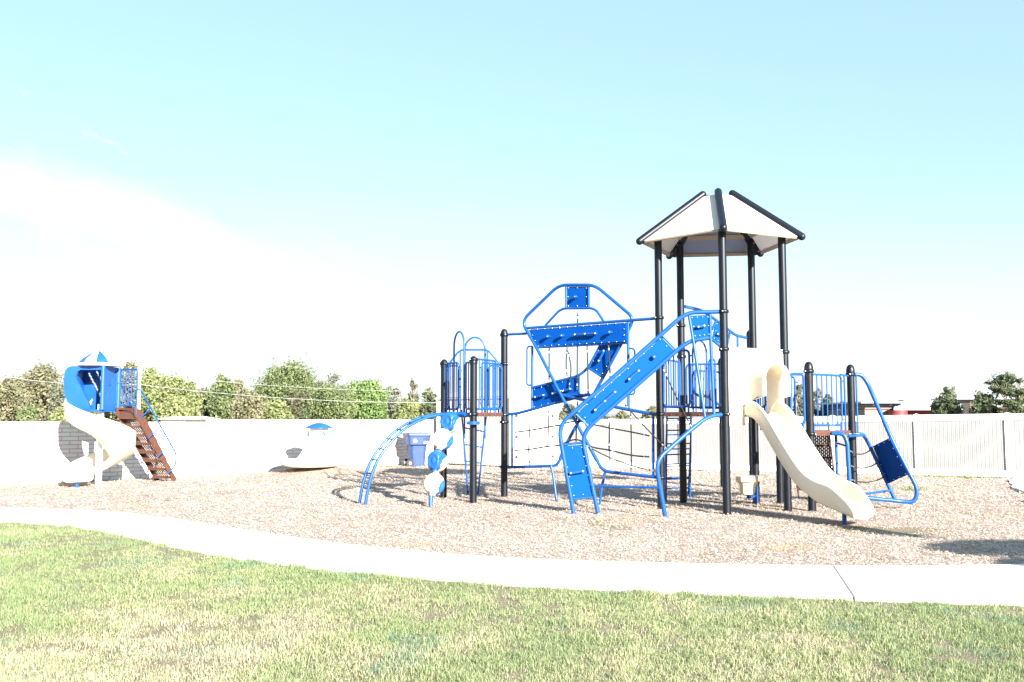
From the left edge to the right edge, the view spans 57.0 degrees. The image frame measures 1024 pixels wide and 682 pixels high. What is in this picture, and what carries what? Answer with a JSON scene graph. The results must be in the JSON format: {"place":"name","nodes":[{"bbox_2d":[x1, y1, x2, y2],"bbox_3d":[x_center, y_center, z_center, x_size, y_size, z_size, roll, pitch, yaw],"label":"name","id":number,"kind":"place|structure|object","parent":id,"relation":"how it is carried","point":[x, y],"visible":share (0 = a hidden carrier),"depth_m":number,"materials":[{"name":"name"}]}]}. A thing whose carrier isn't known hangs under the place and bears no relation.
{"place":"outdoors","nodes":[
{"label":"outdoors","id":0,"kind":"place"},
{"bbox_2d":[158,417,218,421],"bbox_3d":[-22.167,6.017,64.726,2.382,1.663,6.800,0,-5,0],"label":"house","id":1,"kind":"structure","parent":0,"point":[184,419],"depth_m":62.54,"materials":[{"name":"white"}]},
{"bbox_2d":[268,363,440,375],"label":"power line","id":2,"kind":"object","parent":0,"point":[372,374],"visible":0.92,"depth_m":70.02,"materials":[{"name":"grey metal"}]},
{"bbox_2d":[0,507,852,599],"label":"sidewalk","id":3,"kind":"structure","parent":0,"point":[819,581],"depth_m":10.35,"materials":[{"name":"concrete"}]},
{"bbox_2d":[0,417,1023,681],"bbox_3d":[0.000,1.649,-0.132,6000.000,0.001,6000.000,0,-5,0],"label":"ground","id":4,"kind":"structure","parent":0,"point":[512,677],"depth_m":7.50,"materials":[{"name":"plant"}]},
{"bbox_2d":[0,374,39,421],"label":"tree","id":5,"kind":"object","parent":4,"relation":"on","point":[13,399],"visible":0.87,"depth_m":73.36,"materials":[{"name":"green plant"}]},
{"bbox_2d":[15,406,41,421],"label":"tree","id":6,"kind":"object","parent":4,"relation":"on","point":[29,414],"visible":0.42,"depth_m":67.58,"materials":[{"name":"green plant"}]},
{"bbox_2d":[10,359,65,421],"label":"tree","id":7,"kind":"object","parent":4,"relation":"on","point":[39,391],"visible":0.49,"depth_m":80.91,"materials":[{"name":"green plant"}]},
{"bbox_2d":[42,382,65,421],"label":"tree","id":8,"kind":"object","parent":4,"relation":"on","point":[57,393],"visible":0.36,"depth_m":69.60,"materials":[{"name":"green plant"}]},
{"bbox_2d":[47,407,67,421],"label":"tree","id":9,"kind":"object","parent":4,"relation":"on","point":[59,414],"visible":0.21,"depth_m":65.54,"materials":[{"name":"green plant"}]},
{"bbox_2d":[90,412,118,421],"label":"tree","id":10,"kind":"object","parent":4,"relation":"on","point":[107,415],"visible":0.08,"depth_m":97.53,"materials":[{"name":"green plant"}]},
{"bbox_2d":[110,358,146,421],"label":"tree","id":11,"kind":"object","parent":4,"relation":"on","point":[131,365],"visible":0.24,"depth_m":89.39,"materials":[{"name":"green plant"}]},
{"bbox_2d":[137,367,140,408],"bbox_3d":[-23.723,4.154,59.859,0.309,4.998,0.309,0,-5,0],"label":"utility pole","id":12,"kind":"object","parent":4,"relation":"on","point":[139,387],"visible":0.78,"depth_m":59.88,"materials":[{"name":"white wood"}]},
{"bbox_2d":[144,373,379,390],"bbox_3d":[-13.948,2.771,62.980,20.433,1.042,0.017,1,-5,-17],"label":"power line","id":13,"kind":"object","parent":12,"relation":"attached to","point":[258,384],"visible":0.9,"depth_m":62.22,"materials":[{"name":"grey metal"}]},
{"bbox_2d":[146,385,435,402],"bbox_3d":[-13.808,3.401,60.923,19.868,1.146,0.024,0,-5,-6],"label":"power line","id":14,"kind":"object","parent":12,"relation":"attached to","point":[310,399],"visible":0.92,"depth_m":61.05,"materials":[{"name":"grey metal"}]},
{"bbox_2d":[130,363,167,421],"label":"tree","id":15,"kind":"object","parent":4,"relation":"on","point":[149,378],"visible":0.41,"depth_m":83.34,"materials":[{"name":"green plant"}]},
{"bbox_2d":[148,395,202,421],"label":"tree","id":16,"kind":"object","parent":4,"relation":"on","point":[180,407],"visible":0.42,"depth_m":69.06,"materials":[{"name":"green plant"}]},
{"bbox_2d":[143,371,209,421],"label":"tree","id":17,"kind":"object","parent":4,"relation":"on","point":[169,383],"visible":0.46,"depth_m":79.14,"materials":[{"name":"green plant"}]},
{"bbox_2d":[195,385,210,416],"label":"tree","id":18,"kind":"object","parent":4,"relation":"on","point":[203,412],"visible":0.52,"depth_m":85.64,"materials":[{"name":"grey plant"}]},
{"bbox_2d":[0,419,435,485],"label":"brick wall","id":19,"kind":"structure","parent":4,"relation":"on","point":[37,452],"depth_m":26.70,"materials":[{"name":"white"}]},
{"bbox_2d":[205,372,237,418],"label":"tree","id":20,"kind":"object","parent":4,"relation":"on","point":[218,403],"visible":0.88,"depth_m":83.30,"materials":[{"name":"green plant"}]},
{"bbox_2d":[230,377,248,418],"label":"tree","id":21,"kind":"object","parent":4,"relation":"on","point":[239,385],"visible":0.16,"depth_m":91.82,"materials":[{"name":"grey plant"}]},
{"bbox_2d":[225,390,268,418],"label":"tree","id":22,"kind":"object","parent":4,"relation":"on","point":[251,406],"visible":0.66,"depth_m":73.24,"materials":[{"name":"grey plant"}]},
{"bbox_2d":[262,399,296,418],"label":"tree","id":23,"kind":"object","parent":4,"relation":"on","point":[276,410],"visible":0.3,"depth_m":69.26,"materials":[{"name":"green plant"}]},
{"bbox_2d":[247,352,324,404],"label":"tree","id":24,"kind":"object","parent":4,"relation":"on","point":[279,378],"visible":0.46,"depth_m":95.05,"materials":[{"name":"green plant"}]},
{"bbox_2d":[283,388,311,418],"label":"tree","id":25,"kind":"object","parent":4,"relation":"on","point":[296,402],"visible":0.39,"depth_m":79.24,"materials":[{"name":"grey plant"}]},
{"bbox_2d":[296,380,361,419],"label":"tree","id":26,"kind":"object","parent":4,"relation":"on","point":[339,406],"visible":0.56,"depth_m":70.99,"materials":[{"name":"green plant"}]},
{"bbox_2d":[313,368,348,391],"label":"tree","id":27,"kind":"object","parent":4,"relation":"on","point":[334,376],"visible":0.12,"depth_m":99.87,"materials":[{"name":"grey plant"}]},
{"bbox_2d":[344,374,391,419],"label":"tree","id":28,"kind":"object","parent":4,"relation":"on","point":[372,405],"visible":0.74,"depth_m":80.66,"materials":[{"name":"green plant"}]},
{"bbox_2d":[385,384,402,419],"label":"tree","id":29,"kind":"object","parent":4,"relation":"on","point":[392,407],"visible":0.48,"depth_m":91.19,"materials":[{"name":"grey plant"}]},
{"bbox_2d":[393,397,420,419],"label":"tree","id":30,"kind":"object","parent":4,"relation":"on","point":[407,411],"visible":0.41,"depth_m":75.34,"materials":[{"name":"green plant"}]},
{"bbox_2d":[407,377,419,401],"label":"tree","id":31,"kind":"object","parent":4,"relation":"on","point":[413,395],"visible":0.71,"depth_m":95.69,"materials":[{"name":"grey plant"}]},
{"bbox_2d":[418,387,437,419],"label":"tree","id":32,"kind":"object","parent":4,"relation":"on","point":[428,408],"visible":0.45,"depth_m":79.37,"materials":[{"name":"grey plant"}]},
{"bbox_2d":[435,389,558,466],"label":"storage shed","id":33,"kind":"structure","parent":4,"relation":"on","point":[519,400],"depth_m":31.02,"materials":[{"name":"metal"}]},
{"bbox_2d":[516,407,533,463],"bbox_3d":[0.416,3.068,30.724,0.660,1.860,0.032,2,-5,-23],"label":"door","id":34,"kind":"structure","parent":33,"relation":"in","point":[522,420],"depth_m":30.71,"materials":[{"name":"metal"}]},
{"bbox_2d":[534,407,553,463],"bbox_3d":[1.056,3.090,30.990,0.694,1.860,0.032,2,-5,-23],"label":"door","id":35,"kind":"structure","parent":33,"relation":"in","point":[545,455],"depth_m":30.97,"materials":[{"name":"metal"}]},
{"bbox_2d":[0,464,1023,570],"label":"mulch bed","id":36,"kind":"object","parent":4,"relation":"on","point":[798,508],"visible":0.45,"depth_m":15.81,"materials":[{"name":"brown wood"}]},
{"bbox_2d":[61,350,176,487],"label":"spiral slide tower","id":37,"kind":"structure","parent":36,"relation":"on","point":[121,441],"depth_m":22.74,"materials":[{"name":"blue plastic"}]},
{"bbox_2d":[277,423,368,467],"bbox_3d":[-5.488,3.132,27.000,2.732,1.578,2.675,0,-5,0],"label":"playground spinner","id":38,"kind":"object","parent":36,"relation":"on","point":[319,450],"visible":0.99,"depth_m":26.78,"materials":[{"name":"beige plastic"}]},
{"bbox_2d":[401,432,431,466],"bbox_3d":[-3.178,3.607,31.412,0.858,1.134,0.918,2,-5,-21],"label":"wheeled bin","id":39,"kind":"object","parent":36,"relation":"on","point":[416,443],"visible":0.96,"depth_m":31.11,"materials":[{"name":"plastic"}]},
{"bbox_2d":[358,188,918,524],"bbox_3d":[2.965,0.338,19.204,9.627,5.914,7.535,-2,-5,25],"label":"play structure","id":40,"kind":"object","parent":36,"relation":"on","point":[720,225],"visible":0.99,"depth_m":17.11,"materials":[{"name":"blue metal"}]},
{"bbox_2d":[558,411,566,419],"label":"tree","id":41,"kind":"object","parent":4,"relation":"on","point":[562,415],"visible":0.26,"depth_m":69.61,"materials":[{"name":"green plant"}]},
{"bbox_2d":[558,403,578,419],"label":"tree","id":42,"kind":"object","parent":4,"relation":"on","point":[571,406],"visible":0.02,"depth_m":77.44,"materials":[{"name":"green plant"}]},
{"bbox_2d":[612,410,629,418],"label":"tree","id":43,"kind":"object","parent":4,"relation":"on","point":[620,415],"visible":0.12,"depth_m":83.48,"materials":[{"name":"green plant"}]},
{"bbox_2d":[640,404,655,418],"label":"tree","id":44,"kind":"object","parent":4,"relation":"on","point":[651,408],"visible":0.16,"depth_m":89.32,"materials":[{"name":"green plant"}]},
{"bbox_2d":[371,464,1003,491],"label":"weeds","id":45,"kind":"object","parent":4,"relation":"on","point":[958,476],"visible":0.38,"depth_m":25.60,"materials":[{"name":"green plant"}]},
{"bbox_2d":[558,412,1023,477],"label":"vinyl fence","id":46,"kind":"object","parent":4,"relation":"on","point":[989,445],"visible":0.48,"depth_m":26.83,"materials":[{"name":"white plastic"}]},
{"bbox_2d":[792,380,802,416],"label":"tree","id":47,"kind":"object","parent":4,"relation":"on","point":[799,403],"visible":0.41,"depth_m":71.70,"materials":[{"name":"green plant"}]},
{"bbox_2d":[813,386,821,415],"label":"tree","id":48,"kind":"object","parent":4,"relation":"on","point":[815,401],"visible":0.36,"depth_m":77.66,"materials":[{"name":"green plant"}]},
{"bbox_2d":[820,394,833,415],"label":"tree","id":49,"kind":"object","parent":4,"relation":"on","point":[825,406],"visible":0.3,"depth_m":73.48,"materials":[{"name":"green plant"}]},
{"bbox_2d":[814,395,1023,415],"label":"school building","id":50,"kind":"structure","parent":4,"relation":"on","point":[919,405],"depth_m":66.83,"materials":[{"name":"red paint"}]},
{"bbox_2d":[960,402,970,413],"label":"window","id":51,"kind":"structure","parent":50,"relation":"in","point":[966,405],"depth_m":67.70,"materials":[{"name":"glass"}]},
{"bbox_2d":[928,386,964,414],"bbox_3d":[23.923,4.247,51.914,1.942,3.557,1.918,0,-5,0],"label":"tree","id":52,"kind":"object","parent":4,"relation":"on","point":[940,405],"visible":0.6,"depth_m":51.71,"materials":[{"name":"green plant"}]},
{"bbox_2d":[966,390,995,413],"bbox_3d":[26.884,4.478,53.806,1.819,3.397,1.798,-3,-6,35],"label":"tree","id":53,"kind":"object","parent":4,"relation":"on","point":[975,407],"visible":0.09,"depth_m":53.64,"materials":[{"name":"green plant"}]},
{"bbox_2d":[973,370,1023,413],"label":"tree","id":54,"kind":"object","parent":4,"relation":"on","point":[1003,386],"visible":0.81,"depth_m":49.59,"materials":[{"name":"green plant"}]},
{"bbox_2d":[0,0,1023,416],"label":"sky","id":55,"kind":"structure","parent":0,"point":[195,189],"materials":[{"name":"blue"}]},
{"bbox_2d":[603,414,626,419],"bbox_3d":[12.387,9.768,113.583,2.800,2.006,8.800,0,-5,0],"label":"house","id":56,"kind":"structure","parent":0,"point":[605,417],"depth_m":112.51,"materials":[{"name":"white"}]},
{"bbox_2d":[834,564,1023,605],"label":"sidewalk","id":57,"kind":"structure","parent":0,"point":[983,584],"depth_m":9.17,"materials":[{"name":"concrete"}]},
{"bbox_2d":[1009,477,1023,492],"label":"path","id":58,"kind":"structure","parent":0,"point":[1016,483],"depth_m":22.70,"materials":[{"name":"concrete"}]}
]}

